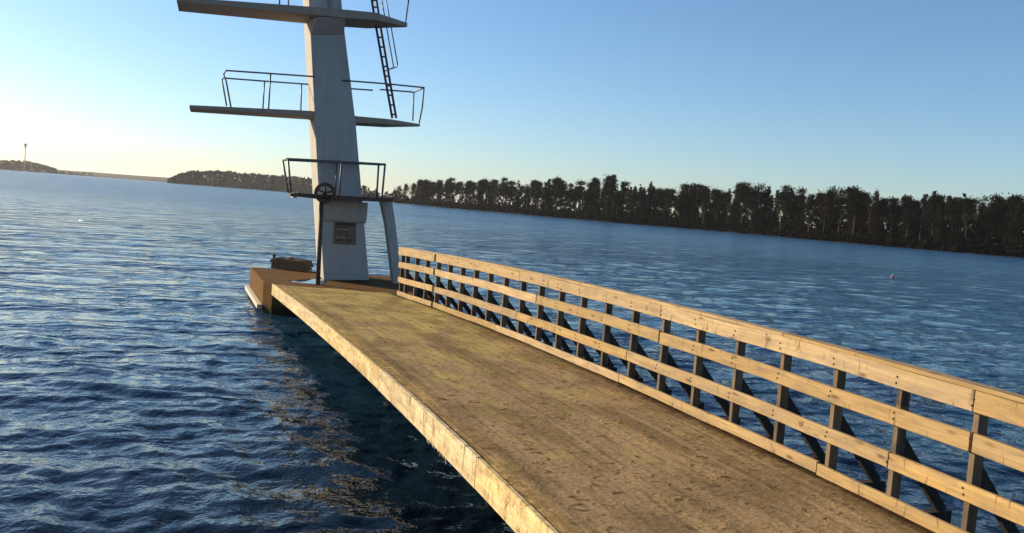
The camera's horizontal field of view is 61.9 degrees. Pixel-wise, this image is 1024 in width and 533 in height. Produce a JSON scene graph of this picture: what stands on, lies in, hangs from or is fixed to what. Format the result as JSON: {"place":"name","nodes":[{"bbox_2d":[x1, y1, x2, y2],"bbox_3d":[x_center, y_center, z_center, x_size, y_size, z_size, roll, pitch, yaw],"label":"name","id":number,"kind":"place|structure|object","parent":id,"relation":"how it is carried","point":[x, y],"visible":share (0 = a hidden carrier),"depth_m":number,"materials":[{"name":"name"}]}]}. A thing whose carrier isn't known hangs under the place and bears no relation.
{"place":"outdoors","nodes":[
{"label":"outdoors","id":0,"kind":"place"},
{"bbox_2d":[1,168,375,195],"bbox_3d":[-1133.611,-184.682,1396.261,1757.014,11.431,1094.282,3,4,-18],"label":"shore","id":1,"kind":"structure","parent":0,"point":[134,177],"depth_m":1657.86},
{"bbox_2d":[0,159,56,172],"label":"wood","id":2,"kind":"object","parent":1,"relation":"on","point":[14,165],"visible":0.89,"depth_m":1689.39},
{"bbox_2d":[48,171,92,175],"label":"wood","id":3,"kind":"object","parent":1,"relation":"on","point":[60,172],"visible":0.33,"depth_m":1681.96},
{"bbox_2d":[167,170,361,193],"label":"wood","id":4,"kind":"object","parent":1,"relation":"on","point":[248,181],"visible":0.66,"depth_m":1145.64,"materials":[{"name":"plant"}]},
{"bbox_2d":[0,169,1023,532],"bbox_3d":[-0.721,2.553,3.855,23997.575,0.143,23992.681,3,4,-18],"label":"water","id":5,"kind":"structure","parent":0,"point":[160,371],"depth_m":17.20,"materials":[{"name":"liquid"}]},
{"bbox_2d":[245,267,432,315],"bbox_3d":[-4.583,1.454,21.359,4.768,2.200,5.084,4,4,-10],"label":"concrete jetty head","id":6,"kind":"object","parent":5,"relation":"in","point":[259,291],"visible":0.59,"depth_m":20.69},
{"bbox_2d":[270,254,312,270],"bbox_3d":[-6.069,-0.117,23.529,1.043,0.382,0.530,5,4,10],"label":"slatted box","id":7,"kind":"object","parent":6,"relation":"on","point":[292,263],"visible":1,"depth_m":23.31,"materials":[{"name":"wood"}]},
{"bbox_2d":[177,0,424,284],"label":"diving tower","id":8,"kind":"structure","parent":6,"relation":"on","point":[334,122],"depth_m":21.11,"materials":[{"name":"white paint"}]},
{"bbox_2d":[334,222,355,244],"bbox_3d":[-4.187,-0.837,21.419,0.559,0.557,0.029,3,4,-19],"label":"notice board","id":9,"kind":"object","parent":8,"relation":"attached to","point":[344,232],"visible":1,"depth_m":21.40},
{"bbox_2d":[288,279,325,283],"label":"puddle","id":10,"kind":"object","parent":6,"relation":"on","point":[311,281],"visible":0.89,"depth_m":20.71,"materials":[{"name":"clear liquid"}]},
{"bbox_2d":[272,284,934,532],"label":"pier","id":11,"kind":"structure","parent":5,"relation":"in","point":[521,436],"depth_m":7.50,"materials":[{"name":"wood"}]},
{"bbox_2d":[397,247,1023,532],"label":"railing","id":12,"kind":"object","parent":11,"relation":"on","point":[977,489],"visible":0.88,"depth_m":7.55,"materials":[{"name":"wood"}]},
{"bbox_2d":[0,0,1023,231],"label":"sky","id":13,"kind":"structure","parent":0,"point":[897,98],"materials":[{"name":"blue"}]},
{"bbox_2d":[392,198,1022,257],"bbox_3d":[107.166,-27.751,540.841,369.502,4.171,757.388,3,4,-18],"label":"shore bank","id":14,"kind":"structure","parent":0,"point":[727,231],"depth_m":283.50,"materials":[{"name":"soil"}]},
{"bbox_2d":[420,179,430,200],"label":"evergreen tree","id":15,"kind":"object","parent":14,"relation":"on","point":[426,182],"visible":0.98,"depth_m":476.26,"materials":[{"name":"green plant"}]},
{"bbox_2d":[435,179,443,201],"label":"pine tree","id":16,"kind":"object","parent":14,"relation":"on","point":[439,185],"visible":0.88,"depth_m":466.33,"materials":[{"name":"green plant"}]},
{"bbox_2d":[444,184,452,198],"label":"pine tree","id":17,"kind":"object","parent":14,"relation":"on","point":[448,190],"visible":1,"depth_m":442.20,"materials":[{"name":"green plant"}]},
{"bbox_2d":[450,182,456,201],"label":"pine tree","id":18,"kind":"object","parent":14,"relation":"on","point":[452,187],"visible":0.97,"depth_m":441.90,"materials":[{"name":"green plant"}]},
{"bbox_2d":[454,181,465,201],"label":"pine tree","id":19,"kind":"object","parent":14,"relation":"on","point":[459,187],"visible":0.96,"depth_m":436.37,"materials":[{"name":"green plant"}]},
{"bbox_2d":[464,180,472,199],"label":"pine tree","id":20,"kind":"object","parent":14,"relation":"on","point":[469,190],"visible":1,"depth_m":419.12,"materials":[{"name":"green plant"}]},
{"bbox_2d":[462,182,475,198],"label":"pine tree","id":21,"kind":"object","parent":14,"relation":"on","point":[472,188],"visible":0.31,"depth_m":430.40,"materials":[{"name":"green plant"}]},
{"bbox_2d":[476,184,482,206],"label":"evergreen tree","id":22,"kind":"object","parent":14,"relation":"on","point":[479,198],"visible":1,"depth_m":413.19,"materials":[{"name":"green plant"}]},
{"bbox_2d":[477,177,492,205],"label":"pine tree","id":23,"kind":"object","parent":14,"relation":"on","point":[483,185],"visible":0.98,"depth_m":410.77,"materials":[{"name":"green plant"}]},
{"bbox_2d":[484,181,493,205],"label":"evergreen tree","id":24,"kind":"object","parent":14,"relation":"on","point":[489,190],"visible":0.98,"depth_m":410.18,"materials":[{"name":"green plant"}]},
{"bbox_2d":[490,179,498,202],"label":"pine tree","id":25,"kind":"object","parent":14,"relation":"on","point":[495,181],"visible":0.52,"depth_m":439.95,"materials":[{"name":"green plant"}]},
{"bbox_2d":[496,181,509,202],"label":"pine tree","id":26,"kind":"object","parent":14,"relation":"on","point":[502,185],"visible":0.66,"depth_m":404.84,"materials":[{"name":"green plant"}]},
{"bbox_2d":[503,185,511,200],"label":"pine tree","id":27,"kind":"object","parent":14,"relation":"on","point":[507,187],"visible":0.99,"depth_m":393.90,"materials":[{"name":"green plant"}]},
{"bbox_2d":[506,180,516,206],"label":"pine tree","id":28,"kind":"object","parent":14,"relation":"on","point":[512,184],"visible":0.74,"depth_m":406.49,"materials":[{"name":"green plant"}]},
{"bbox_2d":[512,190,520,208],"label":"evergreen tree","id":29,"kind":"object","parent":14,"relation":"on","point":[516,202],"visible":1,"depth_m":380.78,"materials":[{"name":"green plant"}]},
{"bbox_2d":[517,185,524,202],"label":"pine tree","id":30,"kind":"object","parent":14,"relation":"on","point":[521,189],"visible":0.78,"depth_m":396.58,"materials":[{"name":"green plant"}]},
{"bbox_2d":[522,187,531,205],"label":"pine tree","id":31,"kind":"object","parent":14,"relation":"on","point":[526,192],"visible":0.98,"depth_m":383.16,"materials":[{"name":"green plant"}]},
{"bbox_2d":[531,183,543,202],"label":"pine tree","id":32,"kind":"object","parent":14,"relation":"on","point":[535,200],"visible":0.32,"depth_m":385.41,"materials":[{"name":"green plant"}]},
{"bbox_2d":[532,180,543,210],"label":"pine tree","id":33,"kind":"object","parent":14,"relation":"on","point":[538,190],"visible":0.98,"depth_m":359.20,"materials":[{"name":"green plant"}]},
{"bbox_2d":[540,181,553,210],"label":"evergreen tree","id":34,"kind":"object","parent":14,"relation":"on","point":[546,198],"visible":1,"depth_m":353.50,"materials":[{"name":"green plant"}]},
{"bbox_2d":[547,175,567,210],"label":"pine tree","id":35,"kind":"object","parent":14,"relation":"on","point":[556,181],"visible":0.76,"depth_m":363.99,"materials":[{"name":"green plant"}]},
{"bbox_2d":[554,186,569,210],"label":"pine tree","id":36,"kind":"object","parent":14,"relation":"on","point":[561,194],"visible":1,"depth_m":352.41,"materials":[{"name":"green plant"}]},
{"bbox_2d":[564,190,572,207],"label":"pine tree","id":37,"kind":"object","parent":14,"relation":"on","point":[567,198],"visible":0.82,"depth_m":355.98,"materials":[{"name":"green plant"}]},
{"bbox_2d":[570,186,583,214],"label":"pine tree","id":38,"kind":"object","parent":14,"relation":"on","point":[577,193],"visible":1,"depth_m":336.84,"materials":[{"name":"green plant"}]},
{"bbox_2d":[575,179,587,205],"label":"pine tree","id":39,"kind":"object","parent":14,"relation":"on","point":[579,182],"visible":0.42,"depth_m":370.58,"materials":[{"name":"green plant"}]},
{"bbox_2d":[583,192,590,209],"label":"pine tree","id":40,"kind":"object","parent":14,"relation":"on","point":[585,196],"visible":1,"depth_m":338.21,"materials":[{"name":"green plant"}]},
{"bbox_2d":[584,180,595,213],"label":"spruce tree","id":41,"kind":"object","parent":14,"relation":"on","point":[591,194],"visible":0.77,"depth_m":338.07,"materials":[{"name":"green plant"}]},
{"bbox_2d":[590,180,601,215],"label":"spruce tree","id":42,"kind":"object","parent":14,"relation":"on","point":[596,208],"visible":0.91,"depth_m":332.23,"materials":[{"name":"green plant"}]},
{"bbox_2d":[599,182,611,206],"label":"pine tree","id":43,"kind":"object","parent":14,"relation":"on","point":[606,187],"visible":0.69,"depth_m":333.47,"materials":[{"name":"green plant"}]},
{"bbox_2d":[600,174,615,213],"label":"evergreen tree","id":44,"kind":"object","parent":14,"relation":"on","point":[607,179],"visible":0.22,"depth_m":339.69,"materials":[{"name":"green plant"}]},
{"bbox_2d":[599,174,622,217],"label":"spruce tree","id":45,"kind":"object","parent":14,"relation":"on","point":[614,189],"visible":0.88,"depth_m":319.87,"materials":[{"name":"green plant"}]},
{"bbox_2d":[613,193,621,214],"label":"pine tree","id":46,"kind":"object","parent":14,"relation":"on","point":[618,199],"visible":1,"depth_m":316.75,"materials":[{"name":"green plant"}]},
{"bbox_2d":[617,182,628,216],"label":"spruce tree","id":47,"kind":"object","parent":14,"relation":"on","point":[623,200],"visible":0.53,"depth_m":339.07,"materials":[{"name":"green plant"}]},
{"bbox_2d":[617,180,632,200],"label":"pine tree","id":48,"kind":"object","parent":14,"relation":"on","point":[627,184],"visible":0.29,"depth_m":367.46,"materials":[{"name":"green plant"}]},
{"bbox_2d":[630,191,640,212],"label":"pine tree","id":49,"kind":"object","parent":14,"relation":"on","point":[636,197],"visible":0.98,"depth_m":332.25,"materials":[{"name":"green plant"}]},
{"bbox_2d":[637,189,650,219],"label":"spruce tree","id":50,"kind":"object","parent":14,"relation":"on","point":[643,206],"visible":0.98,"depth_m":310.73,"materials":[{"name":"green plant"}]},
{"bbox_2d":[644,186,657,219],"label":"spruce tree","id":51,"kind":"object","parent":14,"relation":"on","point":[651,208],"visible":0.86,"depth_m":313.61,"materials":[{"name":"green plant"}]},
{"bbox_2d":[656,190,667,216],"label":"pine tree","id":52,"kind":"object","parent":14,"relation":"on","point":[662,197],"visible":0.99,"depth_m":314.44,"materials":[{"name":"green plant"}]},
{"bbox_2d":[661,188,670,217],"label":"pine tree","id":53,"kind":"object","parent":14,"relation":"on","point":[667,193],"visible":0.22,"depth_m":333.19,"materials":[{"name":"green plant"}]},
{"bbox_2d":[663,187,677,220],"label":"pine tree","id":54,"kind":"object","parent":14,"relation":"on","point":[672,198],"visible":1,"depth_m":307.88,"materials":[{"name":"green plant"}]},
{"bbox_2d":[674,184,693,220],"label":"evergreen tree","id":55,"kind":"object","parent":14,"relation":"on","point":[685,210],"visible":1,"depth_m":305.65,"materials":[{"name":"green plant"}]},
{"bbox_2d":[362,180,1023,257],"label":"trees","id":56,"kind":"object","parent":14,"relation":"on","point":[995,246],"visible":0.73,"depth_m":278.83,"materials":[{"name":"plant"}]},
{"bbox_2d":[687,189,699,223],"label":"spruce tree","id":57,"kind":"object","parent":14,"relation":"on","point":[692,216],"visible":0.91,"depth_m":305.97,"materials":[{"name":"green plant"}]},
{"bbox_2d":[692,184,709,215],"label":"pine tree","id":58,"kind":"object","parent":14,"relation":"on","point":[700,187],"visible":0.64,"depth_m":333.36,"materials":[{"name":"green plant"}]},
{"bbox_2d":[698,188,710,221],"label":"pine tree","id":59,"kind":"object","parent":14,"relation":"on","point":[705,195],"visible":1,"depth_m":298.79,"materials":[{"name":"green plant"}]},
{"bbox_2d":[698,184,713,222],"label":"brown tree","id":60,"kind":"object","parent":14,"relation":"on","point":[707,213],"visible":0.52,"depth_m":309.30,"materials":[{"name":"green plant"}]},
{"bbox_2d":[707,186,724,220],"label":"pine tree","id":61,"kind":"object","parent":14,"relation":"on","point":[716,194],"visible":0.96,"depth_m":301.34,"materials":[{"name":"green plant"}]},
{"bbox_2d":[710,206,721,222],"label":"brown tree","id":62,"kind":"object","parent":14,"relation":"on","point":[718,214],"visible":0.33,"depth_m":317.89,"materials":[{"name":"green plant"}]},
{"bbox_2d":[720,188,733,219],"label":"spruce tree","id":63,"kind":"object","parent":14,"relation":"on","point":[729,196],"visible":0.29,"depth_m":321.90,"materials":[{"name":"green plant"}]},
{"bbox_2d":[729,201,740,225],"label":"brown tree","id":64,"kind":"object","parent":14,"relation":"on","point":[736,205],"visible":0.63,"depth_m":296.17,"materials":[{"name":"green plant"}]},
{"bbox_2d":[728,183,741,215],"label":"pine tree","id":65,"kind":"object","parent":14,"relation":"on","point":[736,190],"visible":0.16,"depth_m":317.61,"materials":[{"name":"green plant"}]},
{"bbox_2d":[731,182,756,224],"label":"pine tree","id":66,"kind":"object","parent":14,"relation":"on","point":[743,193],"visible":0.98,"depth_m":284.02,"materials":[{"name":"green plant"}]},
{"bbox_2d":[745,189,758,226],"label":"pine tree","id":67,"kind":"object","parent":14,"relation":"on","point":[751,199],"visible":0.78,"depth_m":285.64,"materials":[{"name":"green plant"}]},
{"bbox_2d":[746,182,765,219],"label":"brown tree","id":68,"kind":"object","parent":14,"relation":"on","point":[756,188],"visible":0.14,"depth_m":315.03,"materials":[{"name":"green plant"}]},
{"bbox_2d":[750,183,769,227],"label":"evergreen tree","id":69,"kind":"object","parent":14,"relation":"on","point":[761,205],"visible":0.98,"depth_m":276.04,"materials":[{"name":"green plant"}]},
{"bbox_2d":[760,186,773,228],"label":"spruce tree","id":70,"kind":"object","parent":14,"relation":"on","point":[769,201],"visible":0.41,"depth_m":281.67,"materials":[{"name":"green plant"}]},
{"bbox_2d":[767,195,774,228],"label":"spruce tree","id":71,"kind":"object","parent":14,"relation":"on","point":[772,198],"visible":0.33,"depth_m":288.11,"materials":[{"name":"green plant"}]},
{"bbox_2d":[771,190,781,222],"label":"spruce tree","id":72,"kind":"object","parent":14,"relation":"on","point":[777,194],"visible":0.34,"depth_m":317.96,"materials":[{"name":"green plant"}]},
{"bbox_2d":[774,184,795,210],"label":"pine tree","id":73,"kind":"object","parent":14,"relation":"on","point":[786,187],"visible":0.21,"depth_m":297.54,"materials":[{"name":"green plant"}]},
{"bbox_2d":[775,190,795,219],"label":"pine tree","id":74,"kind":"object","parent":14,"relation":"on","point":[783,196],"visible":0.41,"depth_m":287.90,"materials":[{"name":"green plant"}]},
{"bbox_2d":[777,187,797,230],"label":"spruce tree","id":75,"kind":"object","parent":14,"relation":"on","point":[790,205],"visible":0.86,"depth_m":270.69,"materials":[{"name":"green plant"}]},
{"bbox_2d":[790,194,805,232],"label":"spruce tree","id":76,"kind":"object","parent":14,"relation":"on","point":[797,205],"visible":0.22,"depth_m":271.21,"materials":[{"name":"green plant"}]},
{"bbox_2d":[792,193,807,231],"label":"spruce tree","id":77,"kind":"object","parent":14,"relation":"on","point":[798,224],"visible":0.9,"depth_m":262.09,"materials":[{"name":"green plant"}]},
{"bbox_2d":[795,186,807,195],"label":"pine tree","id":78,"kind":"object","parent":14,"relation":"on","point":[800,190],"visible":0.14,"depth_m":312.54,"materials":[{"name":"green plant"}]},
{"bbox_2d":[801,193,819,231],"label":"pine tree","id":79,"kind":"object","parent":14,"relation":"on","point":[811,203],"visible":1,"depth_m":257.55,"materials":[{"name":"green plant"}]},
{"bbox_2d":[813,189,832,223],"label":"pine tree","id":80,"kind":"object","parent":14,"relation":"on","point":[820,196],"visible":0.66,"depth_m":272.86,"materials":[{"name":"green plant"}]},
{"bbox_2d":[819,188,838,232],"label":"brown tree","id":81,"kind":"object","parent":14,"relation":"on","point":[830,196],"visible":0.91,"depth_m":257.75,"materials":[{"name":"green plant"}]},
{"bbox_2d":[819,186,843,225],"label":"evergreen tree","id":82,"kind":"object","parent":14,"relation":"on","point":[830,219],"visible":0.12,"depth_m":280.19,"materials":[{"name":"green plant"}]},
{"bbox_2d":[831,199,847,230],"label":"pine tree","id":83,"kind":"object","parent":14,"relation":"on","point":[836,212],"visible":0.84,"depth_m":255.65,"materials":[{"name":"green plant"}]},
{"bbox_2d":[841,185,862,222],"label":"pine tree","id":84,"kind":"object","parent":14,"relation":"on","point":[848,189],"visible":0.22,"depth_m":262.57,"materials":[{"name":"green plant"}]},
{"bbox_2d":[843,198,866,234],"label":"brown tree","id":85,"kind":"object","parent":14,"relation":"on","point":[858,224],"visible":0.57,"depth_m":246.43,"materials":[{"name":"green plant"}]},
{"bbox_2d":[843,189,867,235],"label":"pine tree","id":86,"kind":"object","parent":14,"relation":"on","point":[855,199],"visible":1,"depth_m":242.21,"materials":[{"name":"green plant"}]},
{"bbox_2d":[859,190,870,231],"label":"pine tree","id":87,"kind":"object","parent":14,"relation":"on","point":[864,215],"visible":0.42,"depth_m":254.76,"materials":[{"name":"green plant"}]},
{"bbox_2d":[863,188,882,232],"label":"spruce tree","id":88,"kind":"object","parent":14,"relation":"on","point":[876,194],"visible":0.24,"depth_m":250.09,"materials":[{"name":"green plant"}]},
{"bbox_2d":[864,199,882,235],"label":"brown tree","id":89,"kind":"object","parent":14,"relation":"on","point":[872,228],"visible":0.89,"depth_m":237.63,"materials":[{"name":"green plant"}]},
{"bbox_2d":[870,197,890,236],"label":"brown tree","id":90,"kind":"object","parent":14,"relation":"on","point":[883,205],"visible":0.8,"depth_m":238.86,"materials":[{"name":"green plant"}]},
{"bbox_2d":[883,196,900,236],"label":"pine tree","id":91,"kind":"object","parent":14,"relation":"on","point":[892,210],"visible":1,"depth_m":234.54,"materials":[{"name":"green plant"}]},
{"bbox_2d":[889,205,904,231],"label":"pine tree","id":92,"kind":"object","parent":14,"relation":"on","point":[900,211],"visible":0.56,"depth_m":248.34,"materials":[{"name":"green plant"}]},
{"bbox_2d":[899,195,914,235],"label":"pine tree","id":93,"kind":"object","parent":14,"relation":"on","point":[907,200],"visible":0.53,"depth_m":258.27,"materials":[{"name":"green plant"}]},
{"bbox_2d":[901,208,914,240],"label":"pine tree","id":94,"kind":"object","parent":14,"relation":"on","point":[907,218],"visible":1,"depth_m":225.43,"materials":[{"name":"green plant"}]},
{"bbox_2d":[904,200,922,228],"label":"evergreen tree","id":95,"kind":"object","parent":14,"relation":"on","point":[915,204],"visible":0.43,"depth_m":257.57,"materials":[{"name":"green plant"}]},
{"bbox_2d":[907,208,923,238],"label":"evergreen tree","id":96,"kind":"object","parent":14,"relation":"on","point":[913,229],"visible":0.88,"depth_m":232.78,"materials":[{"name":"green plant"}]},
{"bbox_2d":[915,193,929,230],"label":"spruce tree","id":97,"kind":"object","parent":14,"relation":"on","point":[924,196],"visible":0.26,"depth_m":255.88,"materials":[{"name":"green plant"}]},
{"bbox_2d":[919,208,933,236],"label":"spruce tree","id":98,"kind":"object","parent":14,"relation":"on","point":[928,227],"visible":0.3,"depth_m":242.32,"materials":[{"name":"green plant"}]},
{"bbox_2d":[922,192,945,233],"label":"pine tree","id":99,"kind":"object","parent":14,"relation":"on","point":[932,201],"visible":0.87,"depth_m":227.89,"materials":[{"name":"green plant"}]},
{"bbox_2d":[929,196,947,246],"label":"spruce tree","id":100,"kind":"object","parent":14,"relation":"on","point":[936,233],"visible":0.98,"depth_m":219.42,"materials":[{"name":"green plant"}]},
{"bbox_2d":[944,195,953,240],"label":"spruce tree","id":101,"kind":"object","parent":14,"relation":"on","point":[947,221],"visible":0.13,"depth_m":255.66,"materials":[{"name":"green plant"}]},
{"bbox_2d":[944,196,960,233],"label":"pine tree","id":102,"kind":"object","parent":14,"relation":"on","point":[952,206],"visible":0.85,"depth_m":241.24,"materials":[{"name":"green plant"}]},
{"bbox_2d":[948,205,964,243],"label":"spruce tree","id":103,"kind":"object","parent":14,"relation":"on","point":[957,220],"visible":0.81,"depth_m":221.79,"materials":[{"name":"green plant"}]},
{"bbox_2d":[959,195,979,236],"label":"pine tree","id":104,"kind":"object","parent":14,"relation":"on","point":[968,203],"visible":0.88,"depth_m":233.37,"materials":[{"name":"green plant"}]},
{"bbox_2d":[971,193,990,242],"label":"evergreen tree","id":105,"kind":"object","parent":14,"relation":"on","point":[981,206],"visible":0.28,"depth_m":236.09,"materials":[{"name":"green plant"}]},
{"bbox_2d":[980,192,1005,243],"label":"pine tree","id":106,"kind":"object","parent":14,"relation":"on","point":[996,208],"visible":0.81,"depth_m":223.57,"materials":[{"name":"green plant"}]},
{"bbox_2d":[997,192,1023,240],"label":"evergreen tree","id":107,"kind":"object","parent":14,"relation":"on","point":[1012,199],"visible":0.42,"depth_m":229.58,"materials":[{"name":"green plant"}]},
{"bbox_2d":[1005,199,1023,247],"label":"evergreen tree","id":108,"kind":"object","parent":14,"relation":"on","point":[1014,229],"visible":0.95,"depth_m":213.31,"materials":[{"name":"green plant"}]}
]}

